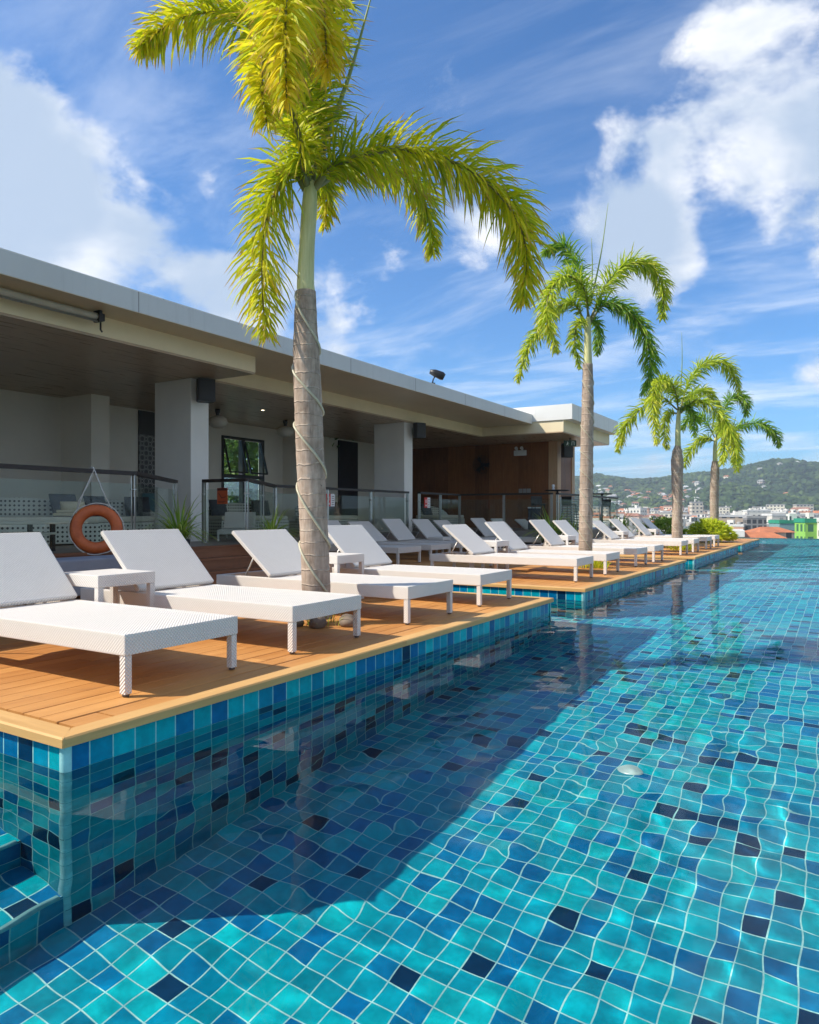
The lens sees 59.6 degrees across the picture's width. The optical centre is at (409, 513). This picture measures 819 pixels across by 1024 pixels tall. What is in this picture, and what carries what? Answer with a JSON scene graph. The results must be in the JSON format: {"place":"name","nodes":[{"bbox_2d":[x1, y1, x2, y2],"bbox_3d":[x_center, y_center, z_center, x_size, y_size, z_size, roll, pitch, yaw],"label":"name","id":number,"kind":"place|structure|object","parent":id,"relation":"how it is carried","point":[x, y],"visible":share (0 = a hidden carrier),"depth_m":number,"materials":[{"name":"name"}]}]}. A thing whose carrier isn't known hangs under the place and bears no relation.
{"place":"outdoors","nodes":[
{"label":"outdoors","id":0,"kind":"place"},
{"bbox_2d":[142,493,154,511],"bbox_3d":[-5.470,0.025,15.795,0.700,0.950,0.640,0,0,-38],"label":"armchair","id":1,"kind":"object","parent":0,"point":[151,496],"visible":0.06,"depth_m":15.83,"materials":[{"name":"teal fabric"}]},
{"bbox_2d":[0,539,753,728],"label":"deck","id":2,"kind":"structure","parent":0,"point":[70,687],"depth_m":5.09,"materials":[{"name":"brown wood"}]},
{"bbox_2d":[56,555,121,595],"bbox_3d":[-3.683,0.700,8.123,0.470,0.400,2.100,0,0,32],"label":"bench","id":3,"kind":"object","parent":2,"relation":"on","point":[82,563],"visible":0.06,"depth_m":7.93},
{"bbox_2d":[64,569,154,606],"bbox_3d":[-2.434,0.735,5.750,0.524,0.530,0.524,0,0,32],"label":"side table","id":4,"kind":"object","parent":2,"relation":"on","point":[98,581],"visible":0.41,"depth_m":5.60,"materials":[{"name":"plastic"}]},
{"bbox_2d":[0,532,237,696],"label":"sun lounger","id":5,"kind":"object","parent":2,"relation":"on","point":[39,603],"visible":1,"depth_m":4.57,"materials":[{"name":"plastic"}]},
{"bbox_2d":[53,544,261,598],"bbox_3d":[-6.057,0.749,5.590,0.730,0.503,17.200,0,0,32],"label":"terrace step","id":6,"kind":"object","parent":2,"relation":"on","point":[215,560],"depth_m":10.86,"materials":[{"name":"brown wood"}]},
{"bbox_2d":[126,491,218,544],"bbox_3d":[-3.241,0.169,9.937,1.459,0.992,1.458,0,0,-37],"label":"potted plant","id":7,"kind":"object","parent":6,"relation":"on","point":[182,525],"visible":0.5,"depth_m":9.90,"materials":[{"name":"plant"}]},
{"bbox_2d":[237,505,299,543],"bbox_3d":[-2.202,0.239,11.655,1.368,0.853,1.362,0,0,32],"label":"potted plant","id":8,"kind":"object","parent":6,"relation":"on","point":[271,526],"visible":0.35,"depth_m":11.57,"materials":[{"name":"plant"}]},
{"bbox_2d":[81,529,360,653],"bbox_3d":[-1.652,0.574,6.065,2.440,0.851,0.850,0,0,31],"label":"sun lounger","id":9,"kind":"object","parent":2,"relation":"on","point":[184,580],"visible":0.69,"depth_m":5.99,"materials":[{"name":"plastic"}]},
{"bbox_2d":[309,617,326,628],"bbox_3d":[-0.806,0.960,6.287,0.157,0.117,0.139,0,0,-29],"label":"rock","id":10,"kind":"object","parent":2,"relation":"on","point":[318,623],"visible":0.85,"depth_m":6.23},
{"bbox_2d":[48,527,616,553],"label":"raised terrace","id":11,"kind":"structure","parent":2,"relation":"on","point":[231,539],"depth_m":17.11,"materials":[{"name":"wood"}]},
{"bbox_2d":[0,521,60,550],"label":"coffee table","id":12,"kind":"object","parent":11,"relation":"on","point":[52,533],"visible":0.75,"depth_m":9.42,"materials":[{"name":"white metal"}]},
{"bbox_2d":[0,497,100,544],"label":"sofa","id":13,"kind":"object","parent":11,"relation":"on","point":[23,509],"visible":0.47,"depth_m":11.41,"materials":[{"name":"wicker"}]},
{"bbox_2d":[48,494,76,516],"bbox_3d":[-5.682,-0.130,11.777,0.246,0.384,0.460,0,0,31],"label":"cushion","id":14,"kind":"object","parent":13,"relation":"on","point":[55,499],"visible":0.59,"depth_m":11.63,"materials":[{"name":"fabric"}]},
{"bbox_2d":[53,501,84,515],"bbox_3d":[-5.388,-0.076,11.396,0.440,0.232,0.320,0,0,7],"label":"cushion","id":15,"kind":"object","parent":13,"relation":"on","point":[67,508],"visible":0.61,"depth_m":11.27,"materials":[{"name":"fabric"}]},
{"bbox_2d":[0,463,177,547],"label":"glass railing","id":16,"kind":"object","parent":11,"relation":"on","point":[81,470],"visible":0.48,"depth_m":9.63,"materials":[{"name":"metal"}]},
{"bbox_2d":[67,467,124,554],"bbox_3d":[-4.061,-0.036,9.271,0.682,1.142,0.247,0,0,-28],"label":"lifebuoy","id":17,"kind":"object","parent":16,"relation":"hanging from","point":[78,539],"visible":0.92,"depth_m":9.17,"materials":[{"name":"orange plastic"}]},
{"bbox_2d":[85,500,154,540],"bbox_3d":[-5.406,0.110,13.405,1.030,0.740,1.597,0,0,42],"label":"daybed","id":18,"kind":"object","parent":11,"relation":"on","point":[118,506],"visible":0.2,"depth_m":13.19,"materials":[{"name":"wicker"}]},
{"bbox_2d":[83,496,106,505],"bbox_3d":[-5.780,-0.130,13.201,0.246,0.384,0.460,0,0,24],"label":"cushion","id":19,"kind":"object","parent":18,"relation":"on","point":[93,499],"visible":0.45,"depth_m":13.11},
{"bbox_2d":[124,497,150,515],"bbox_3d":[-5.250,-0.130,13.800,0.460,0.384,0.246,0,0,-37],"label":"cushion","id":20,"kind":"object","parent":18,"relation":"on","point":[142,506],"visible":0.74,"depth_m":13.74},
{"bbox_2d":[217,512,256,541],"bbox_3d":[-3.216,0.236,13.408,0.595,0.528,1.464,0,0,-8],"label":"armchair","id":21,"kind":"object","parent":11,"relation":"on","point":[233,521],"visible":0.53,"depth_m":13.78,"materials":[{"name":"plastic"}]},
{"bbox_2d":[201,478,276,542],"bbox_3d":[-3.117,-0.043,13.094,0.953,1.082,2.811,0,0,-1],"label":"glass railing","id":22,"kind":"object","parent":11,"relation":"on","point":[245,480],"visible":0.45,"depth_m":12.24,"materials":[{"name":"metal"}]},
{"bbox_2d":[217,488,227,503],"bbox_3d":[-3.145,-0.295,12.013,0.240,0.270,0.012,0,0,32],"label":"notice","id":23,"kind":"object","parent":22,"relation":"attached to","point":[222,495],"visible":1,"depth_m":12.01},
{"bbox_2d":[209,503,288,534],"bbox_3d":[-3.932,0.110,16.958,1.030,0.740,1.996,0,0,42],"label":"daybed","id":24,"kind":"object","parent":11,"relation":"on","point":[218,522],"visible":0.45,"depth_m":16.80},
{"bbox_2d":[209,500,226,515],"bbox_3d":[-4.438,-0.130,16.605,0.246,0.384,0.460,0,0,36],"label":"cushion","id":25,"kind":"object","parent":24,"relation":"on","point":[219,510],"visible":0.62,"depth_m":16.47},
{"bbox_2d":[251,500,270,515],"bbox_3d":[-3.642,-0.130,17.503,0.460,0.384,0.246,0,0,-38],"label":"cushion","id":26,"kind":"object","parent":24,"relation":"on","point":[256,506],"visible":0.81,"depth_m":17.42,"materials":[{"name":"fabric"}]},
{"bbox_2d":[0,248,617,541],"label":"pool bar building","id":27,"kind":"structure","parent":11,"relation":"on","point":[118,392],"depth_m":14.82,"materials":[{"name":"paint"}]},
{"bbox_2d":[0,287,104,331],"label":"shade roller","id":28,"kind":"object","parent":27,"relation":"attached to","point":[97,316],"visible":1,"depth_m":9.06,"materials":[{"name":"metal"}]},
{"bbox_2d":[196,378,214,402],"bbox_3d":[-3.689,-2.200,12.866,0.300,0.400,0.365,0,0,-30],"label":"loudspeaker","id":29,"kind":"object","parent":27,"relation":"attached to","point":[205,390],"visible":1,"depth_m":12.71,"materials":[{"name":"black plastic"}]},
{"bbox_2d":[209,409,227,427],"bbox_3d":[-4.463,-2.210,16.636,0.470,0.440,0.470,0,0,32],"label":"pendant lamp","id":30,"kind":"object","parent":27,"relation":"hanging from","point":[216,421],"visible":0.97,"depth_m":16.48,"materials":[{"name":"glass"}]},
{"bbox_2d":[221,435,267,503],"bbox_3d":[-4.487,-1.135,19.524,0.380,1.870,1.600,0,0,32],"label":"window","id":31,"kind":"structure","parent":27,"relation":"in","point":[242,464],"depth_m":19.53,"materials":[{"name":"black metal"}]},
{"bbox_2d":[276,420,293,436],"bbox_3d":[-3.235,-2.210,18.639,0.470,0.440,0.470,0,0,32],"label":"pendant lamp","id":32,"kind":"object","parent":27,"relation":"hanging from","point":[285,430],"visible":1,"depth_m":18.49,"materials":[{"name":"glass"}]},
{"bbox_2d":[338,440,357,515],"bbox_3d":[-2.029,-0.940,23.618,0.048,2.880,1.050,0,0,32],"label":"door","id":33,"kind":"structure","parent":27,"relation":"in","point":[347,451],"depth_m":23.60,"materials":[{"name":"glass"}]},
{"bbox_2d":[412,422,425,438],"bbox_3d":[0.216,-2.220,19.182,0.300,0.400,0.365,0,0,-36],"label":"loudspeaker","id":34,"kind":"object","parent":27,"relation":"attached to","point":[418,430],"visible":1,"depth_m":19.03,"materials":[{"name":"black plastic"}]},
{"bbox_2d":[429,369,445,383],"bbox_3d":[0.657,-3.209,16.803,0.386,0.349,0.199,0,0,-4],"label":"floodlight","id":35,"kind":"object","parent":27,"relation":"on","point":[438,374],"visible":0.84,"depth_m":16.74,"materials":[{"name":"black metal"}]},
{"bbox_2d":[473,455,489,473],"bbox_3d":[2.568,-1.720,25.236,0.661,0.661,0.245,0,0,32],"label":"wall fan","id":36,"kind":"object","parent":27,"relation":"attached to","point":[482,465],"depth_m":25.17,"materials":[{"name":"black metal"}]},
{"bbox_2d":[514,446,526,455],"bbox_3d":[3.779,-2.144,24.532,0.440,0.308,0.182,0,0,32],"label":"emergency light","id":37,"kind":"object","parent":27,"relation":"attached to","point":[521,452],"visible":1,"depth_m":24.52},
{"bbox_2d":[561,443,572,457],"bbox_3d":[5.220,-2.100,23.933,0.345,0.460,0.419,0,0,-18],"label":"loudspeaker","id":38,"kind":"object","parent":27,"relation":"attached to","point":[566,451],"visible":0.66,"depth_m":23.74,"materials":[{"name":"black plastic"}]},
{"bbox_2d":[288,506,358,531],"bbox_3d":[-2.299,0.110,19.238,1.030,0.740,1.896,0,0,32],"label":"daybed","id":39,"kind":"object","parent":11,"relation":"on","point":[343,519],"visible":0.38,"depth_m":18.75,"materials":[{"name":"fabric"}]},
{"bbox_2d":[329,502,339,514],"bbox_3d":[-2.135,-0.130,19.783,0.246,0.384,0.460,0,0,44],"label":"cushion","id":40,"kind":"object","parent":39,"relation":"on","point":[333,510],"visible":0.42,"depth_m":19.71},
{"bbox_2d":[274,485,408,528],"bbox_3d":[-1.385,-0.043,16.625,0.110,1.082,5.207,0,0,32],"label":"glass railing","id":41,"kind":"object","parent":11,"relation":"on","point":[370,491],"visible":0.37,"depth_m":17.11,"materials":[{"name":"metal"}]},
{"bbox_2d":[326,494,334,505],"bbox_3d":[-1.764,-0.300,15.978,0.011,0.280,0.300,0,0,32],"label":"notice","id":42,"kind":"object","parent":41,"relation":"attached to","point":[331,499],"visible":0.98,"depth_m":16.00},
{"bbox_2d":[412,506,463,528],"bbox_3d":[0.969,0.110,23.803,1.030,0.740,1.896,0,0,32],"label":"daybed","id":43,"kind":"object","parent":11,"relation":"on","point":[452,519],"visible":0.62,"depth_m":23.43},
{"bbox_2d":[421,504,431,514],"bbox_3d":[0.558,-0.130,23.410,0.246,0.384,0.460,0,0,38],"label":"cushion","id":44,"kind":"object","parent":43,"relation":"on","point":[426,511],"visible":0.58,"depth_m":23.26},
{"bbox_2d":[417,492,552,531],"bbox_3d":[2.099,-0.043,19.563,2.980,1.082,2.457,0,0,32],"label":"glass railing","id":45,"kind":"object","parent":11,"relation":"on","point":[459,506],"visible":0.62,"depth_m":20.30,"materials":[{"name":"metal"}]},
{"bbox_2d":[528,507,540,529],"bbox_3d":[3.919,0.150,22.464,0.400,0.700,0.340,0,0,12],"label":"litter bin","id":46,"kind":"object","parent":11,"relation":"on","point":[537,511],"visible":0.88,"depth_m":22.32,"materials":[{"name":"metal"}]},
{"bbox_2d":[530,496,545,530],"bbox_3d":[3.803,-0.009,21.128,0.406,1.021,0.406,0,0,-8],"label":"bar stool","id":47,"kind":"object","parent":11,"relation":"on","point":[536,500],"visible":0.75,"depth_m":21.27,"materials":[{"name":"black plastic"}]},
{"bbox_2d":[561,496,577,529],"bbox_3d":[4.873,-0.009,21.821,0.406,1.021,0.406,0,0,42],"label":"bar stool","id":48,"kind":"object","parent":11,"relation":"on","point":[566,501],"visible":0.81,"depth_m":21.70,"materials":[{"name":"black plastic"}]},
{"bbox_2d":[556,493,617,530],"bbox_3d":[5.818,-0.043,22.942,0.110,1.082,6.709,0,0,30],"label":"glass railing","id":49,"kind":"object","parent":11,"relation":"on","point":[599,497],"visible":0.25,"depth_m":23.17,"materials":[{"name":"metal"}]},
{"bbox_2d":[560,497,578,527],"bbox_3d":[5.048,-0.005,22.241,0.760,1.010,0.040,0,0,32],"label":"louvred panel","id":50,"kind":"object","parent":49,"relation":"attached to","point":[573,510],"visible":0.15,"depth_m":22.23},
{"bbox_2d":[593,493,612,527],"bbox_3d":[6.774,-0.103,25.171,0.720,1.206,0.720,0,0,17],"label":"bar table","id":51,"kind":"object","parent":11,"relation":"on","point":[601,494],"visible":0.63,"depth_m":25.14,"materials":[{"name":"black plastic"}]},
{"bbox_2d":[600,499,611,527],"bbox_3d":[7.080,-0.009,25.804,0.406,1.021,0.406,0,0,22],"label":"bar stool","id":52,"kind":"object","parent":11,"relation":"on","point":[606,502],"visible":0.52,"depth_m":25.89,"materials":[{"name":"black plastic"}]},
{"bbox_2d":[216,529,452,624],"bbox_3d":[-0.823,0.591,7.421,2.440,0.818,0.850,0,0,32],"label":"sun lounger","id":53,"kind":"object","parent":2,"relation":"on","point":[275,554],"visible":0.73,"depth_m":7.38,"materials":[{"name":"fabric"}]},
{"bbox_2d":[123,0,559,619],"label":"palm tree","id":54,"kind":"object","parent":2,"relation":"on","point":[291,56],"visible":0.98,"depth_m":6.36,"materials":[{"name":"green plant"}]},
{"bbox_2d":[291,290,330,591],"bbox_3d":[-0.894,-0.659,6.503,0.358,2.794,0.296,0,0,4],"label":"light cord","id":55,"kind":"object","parent":54,"relation":"attached to","point":[311,449],"visible":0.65,"depth_m":6.39,"materials":[{"name":"plastic"}]},
{"bbox_2d":[339,614,352,626],"bbox_3d":[-0.544,0.958,6.363,0.163,0.126,0.164,0,0,11],"label":"rock","id":56,"kind":"object","parent":2,"relation":"on","point":[346,620],"visible":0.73,"depth_m":6.30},
{"bbox_2d":[329,552,363,598],"bbox_3d":[-0.888,0.735,8.309,0.524,0.530,0.524,0,0,32],"label":"side table","id":57,"kind":"object","parent":2,"relation":"on","point":[336,559],"visible":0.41,"depth_m":8.18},
{"bbox_2d":[328,520,420,564],"bbox_3d":[-1.017,0.574,14.875,2.440,0.851,0.850,0,0,33],"label":"sun lounger","id":58,"kind":"object","parent":2,"relation":"on","point":[397,549],"visible":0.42,"depth_m":14.31,"materials":[{"name":"plastic"}]},
{"bbox_2d":[347,521,450,559],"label":"sun lounger","id":59,"kind":"object","parent":2,"relation":"on","point":[378,537],"visible":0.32,"depth_m":16.20,"materials":[{"name":"plastic"}]},
{"bbox_2d":[328,525,511,606],"bbox_3d":[-0.058,0.574,8.665,2.440,0.851,0.850,0,0,31],"label":"sun lounger","id":60,"kind":"object","parent":2,"relation":"on","point":[354,539],"visible":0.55,"depth_m":8.58,"materials":[{"name":"plastic"}]},
{"bbox_2d":[382,519,463,551],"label":"sun lounger","id":61,"kind":"object","parent":2,"relation":"on","point":[399,530],"visible":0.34,"depth_m":17.26,"materials":[{"name":"plastic"}]},
{"bbox_2d":[428,536,450,553],"bbox_3d":[0.743,0.787,17.667,0.419,0.424,0.419,0,0,32],"label":"side table","id":62,"kind":"object","parent":2,"relation":"on","point":[436,538],"visible":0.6,"depth_m":17.53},
{"bbox_2d":[411,519,500,547],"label":"sun lounger","id":63,"kind":"object","parent":2,"relation":"on","point":[426,528],"visible":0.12,"depth_m":18.56,"materials":[{"name":"plastic"}]},
{"bbox_2d":[433,520,520,539],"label":"sun lounger","id":64,"kind":"object","parent":2,"relation":"on","point":[439,523],"visible":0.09,"depth_m":19.42,"materials":[{"name":"plastic"}]},
{"bbox_2d":[469,540,508,568],"bbox_3d":[1.382,0.735,12.395,0.524,0.530,0.524,0,0,32],"label":"side table","id":65,"kind":"object","parent":2,"relation":"on","point":[495,544],"visible":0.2,"depth_m":12.23,"materials":[{"name":"plastic"}]},
{"bbox_2d":[462,518,541,548],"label":"sun lounger","id":66,"kind":"object","parent":2,"relation":"on","point":[483,528],"visible":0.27,"depth_m":20.12,"materials":[{"name":"plastic"}]},
{"bbox_2d":[430,524,592,581],"bbox_3d":[1.601,0.591,11.390,2.440,0.818,0.850,0,0,30],"label":"sun lounger","id":67,"kind":"object","parent":2,"relation":"on","point":[473,543],"visible":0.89,"depth_m":11.27,"materials":[{"name":"plastic"}]},
{"bbox_2d":[515,519,527,528],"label":"sun lounger","id":68,"kind":"object","parent":2,"relation":"on","point":[523,523],"visible":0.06,"depth_m":23.11,"materials":[{"name":"plastic"}]},
{"bbox_2d":[473,521,619,574],"bbox_3d":[2.364,0.574,12.599,2.440,0.851,0.850,0,0,31],"label":"sun lounger","id":69,"kind":"object","parent":2,"relation":"on","point":[502,530],"visible":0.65,"depth_m":12.57,"materials":[{"name":"plastic"}]},
{"bbox_2d":[524,507,576,542],"bbox_3d":[3.797,0.375,19.027,1.814,1.250,1.795,0,0,3],"label":"potted plant","id":70,"kind":"object","parent":2,"relation":"on","point":[554,528],"visible":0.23,"depth_m":18.92,"materials":[{"name":"plant"}]},
{"bbox_2d":[544,535,575,544],"bbox_3d":[3.228,0.735,15.310,0.524,0.530,0.524,0,0,32],"label":"side table","id":71,"kind":"object","parent":2,"relation":"on","point":[567,538],"visible":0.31,"depth_m":15.14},
{"bbox_2d":[527,520,646,566],"bbox_3d":[3.434,0.564,14.383,2.440,0.871,0.850,0,0,31],"label":"sun lounger","id":72,"kind":"object","parent":2,"relation":"on","point":[549,535],"visible":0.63,"depth_m":14.31,"materials":[{"name":"plastic"}]},
{"bbox_2d":[513,206,676,567],"bbox_3d":[3.355,-2.269,13.319,3.100,6.871,1.757,0,0,-18],"label":"palm tree","id":73,"kind":"object","parent":2,"relation":"on","point":[550,312],"visible":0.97,"depth_m":13.14,"materials":[{"name":"green plant"}]},
{"bbox_2d":[578,361,593,550],"bbox_3d":[3.273,-1.071,13.249,0.296,3.613,0.282,0,0,32],"label":"light cord","id":74,"kind":"object","parent":73,"relation":"attached to","point":[585,455],"visible":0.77,"depth_m":13.15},
{"bbox_2d":[579,561,610,568],"bbox_3d":[3.377,0.869,13.214,0.976,0.262,0.908,0,0,32],"label":"ground plant","id":75,"kind":"object","parent":2,"relation":"on","point":[597,564],"visible":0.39,"depth_m":13.05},
{"bbox_2d":[541,520,663,562],"bbox_3d":[4.153,0.574,15.514,2.440,0.851,0.850,0,0,31],"label":"sun lounger","id":76,"kind":"object","parent":2,"relation":"on","point":[565,527],"visible":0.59,"depth_m":15.41,"materials":[{"name":"plastic"}]},
{"bbox_2d":[603,531,628,538],"bbox_3d":[5.486,0.735,18.994,0.524,0.530,0.524,0,0,32],"label":"side table","id":77,"kind":"object","parent":2,"relation":"on","point":[623,533],"visible":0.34,"depth_m":18.73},
{"bbox_2d":[603,512,636,535],"bbox_3d":[7.466,0.396,25.028,1.967,1.207,1.750,0,0,32],"label":"potted plant","id":78,"kind":"object","parent":2,"relation":"on","point":[625,523],"visible":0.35,"depth_m":24.87,"materials":[{"name":"plant"}]},
{"bbox_2d":[592,520,687,555],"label":"sun lounger","id":79,"kind":"object","parent":2,"relation":"on","point":[609,533],"visible":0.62,"depth_m":17.80,"materials":[{"name":"plastic"}]},
{"bbox_2d":[601,519,698,552],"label":"sun lounger","id":80,"kind":"object","parent":2,"relation":"on","point":[618,524],"visible":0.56,"depth_m":19.12,"materials":[{"name":"plastic"}]},
{"bbox_2d":[636,515,687,533],"bbox_3d":[9.429,0.573,26.640,2.001,1.038,1.985,0,0,32],"label":"bush","id":81,"kind":"object","parent":2,"relation":"on","point":[664,523],"visible":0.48,"depth_m":26.25,"materials":[{"name":"plant"}]},
{"bbox_2d":[619,518,711,548],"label":"sun lounger","id":82,"kind":"object","parent":2,"relation":"on","point":[641,527],"visible":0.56,"depth_m":20.91,"materials":[{"name":"plastic"}]},
{"bbox_2d":[634,518,718,546],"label":"sun lounger","id":83,"kind":"object","parent":2,"relation":"on","point":[648,523],"visible":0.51,"depth_m":22.26,"materials":[{"name":"plastic"}]},
{"bbox_2d":[610,350,744,537],"bbox_3d":[7.617,-2.040,19.439,3.932,5.881,2.261,0,0,-21],"label":"palm tree","id":84,"kind":"object","parent":2,"relation":"on","point":[664,384],"visible":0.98,"depth_m":19.57,"materials":[{"name":"green plant"}]},
{"bbox_2d":[685,517,739,541],"bbox_3d":[10.623,0.594,25.198,1.898,1.019,1.978,0,0,32],"label":"bush","id":85,"kind":"object","parent":2,"relation":"on","point":[710,526],"visible":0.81,"depth_m":24.77,"materials":[{"name":"plant"}]},
{"bbox_2d":[681,386,784,520],"bbox_3d":[11.390,-1.937,25.915,3.603,5.458,2.807,0,0,-30],"label":"palm tree","id":86,"kind":"object","parent":2,"relation":"on","point":[744,425],"visible":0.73,"depth_m":25.70,"materials":[{"name":"plant"}]},
{"bbox_2d":[0,537,818,1023],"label":"pool water","id":87,"kind":"structure","parent":0,"point":[602,809],"depth_m":2.55,"materials":[{"name":"liquid"}]},
{"bbox_2d":[0,0,818,478],"label":"sky","id":88,"kind":"structure","parent":0,"point":[695,123],"materials":[{"name":"blue"}]},
{"bbox_2d":[227,473,818,503],"bbox_3d":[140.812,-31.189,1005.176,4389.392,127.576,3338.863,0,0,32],"label":"hills","id":89,"kind":"structure","parent":0,"point":[576,485],"depth_m":1216.31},
{"bbox_2d":[575,457,818,512],"bbox_3d":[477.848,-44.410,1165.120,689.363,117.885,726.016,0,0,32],"label":"hillside woodland","id":90,"kind":"object","parent":89,"relation":"on","point":[801,477],"visible":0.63,"depth_m":1141.39,"materials":[{"name":"plant"}]},
{"bbox_2d":[593,506,608,513],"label":"town building","id":91,"kind":"structure","parent":0,"point":[596,509],"depth_m":649.26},
{"bbox_2d":[624,513,643,518],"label":"town building","id":92,"kind":"structure","parent":0,"point":[638,515],"depth_m":497.54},
{"bbox_2d":[628,505,646,515],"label":"town building","id":93,"kind":"structure","parent":0,"point":[639,510],"depth_m":557.19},
{"bbox_2d":[689,499,702,513],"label":"town building","id":94,"kind":"structure","parent":0,"point":[696,507],"depth_m":615.67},
{"bbox_2d":[719,511,750,523],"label":"town building","id":95,"kind":"structure","parent":0,"point":[736,516],"depth_m":325.85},
{"bbox_2d":[725,520,745,530],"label":"town building","id":96,"kind":"structure","parent":0,"point":[738,525],"depth_m":297.24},
{"bbox_2d":[742,516,766,529],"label":"town building","id":97,"kind":"structure","parent":0,"point":[751,522],"depth_m":296.75,"materials":[{"name":"concrete"}]},
{"bbox_2d":[742,508,770,515],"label":"town building","id":98,"kind":"structure","parent":0,"point":[754,512],"depth_m":415.77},
{"bbox_2d":[745,527,793,537],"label":"town building","id":99,"kind":"structure","parent":0,"point":[786,533],"depth_m":147.66,"materials":[{"name":"ceramic"}]},
{"bbox_2d":[768,514,802,537],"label":"town building","id":100,"kind":"structure","parent":0,"point":[788,523],"depth_m":206.49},
{"bbox_2d":[761,514,818,519],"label":"town building","id":101,"kind":"structure","parent":0,"point":[777,516],"depth_m":354.47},
{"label":"pool shell","id":102,"kind":"structure","parent":0,"visible":0},
{"label":"pool floor","id":103,"kind":"structure","parent":102,"relation":"on","visible":0},
{"bbox_2d":[0,540,758,770],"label":"pool wall","id":104,"kind":"structure","parent":103,"relation":"on","point":[102,748],"depth_m":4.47,"materials":[{"name":"tile"}]},
{"bbox_2d":[59,545,741,772],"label":"pool edge trim","id":105,"kind":"structure","parent":104,"relation":"attached to","point":[65,760],"depth_m":3.22,"materials":[{"name":"tile"}]},
{"label":"ground","id":106,"kind":"structure","parent":0,"visible":0},
{"bbox_2d":[744,532,785,537],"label":"town building","id":107,"kind":"structure","parent":106,"relation":"on","point":[760,535],"depth_m":120.55,"materials":[{"name":"ceramic"}]},
{"bbox_2d":[766,504,784,509],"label":"town building","id":108,"kind":"structure","parent":106,"relation":"on","point":[775,506],"depth_m":747.59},
{"bbox_2d":[794,513,817,538],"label":"town building","id":109,"kind":"structure","parent":106,"relation":"on","point":[806,527],"depth_m":167.69,"materials":[{"name":"paint"}]},
{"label":"deck base","id":110,"kind":"structure","parent":0,"visible":0},
{"bbox_2d":[0,538,741,748],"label":"deck coping end","id":111,"kind":"object","parent":110,"relation":"on","point":[41,731],"visible":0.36,"depth_m":3.42,"materials":[{"name":"brown wood"}]},
{"bbox_2d":[62,539,759,748],"bbox_3d":[5.165,1.022,16.323,2.315,0.046,29.426,0,0,32],"label":"deck coping","id":112,"kind":"object","parent":110,"relation":"on","point":[80,734],"visible":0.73,"depth_m":4.44,"materials":[{"name":"brown wood"}]},
{"bbox_3d":[0.429,17.009,17.155,26.800,27.982,48.700,0,0,32],"label":"hotel block","id":113,"kind":"object","parent":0,"visible":0},
{"bbox_2d":[224,437,353,503],"bbox_3d":[-4.761,-1.200,25.800,6.563,7.738,5.856,0,0,6],"label":"broadleaf tree","id":114,"kind":"object","parent":113,"relation":"on","point":[232,452],"visible":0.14,"depth_m":24.13,"materials":[{"name":"green plant"}]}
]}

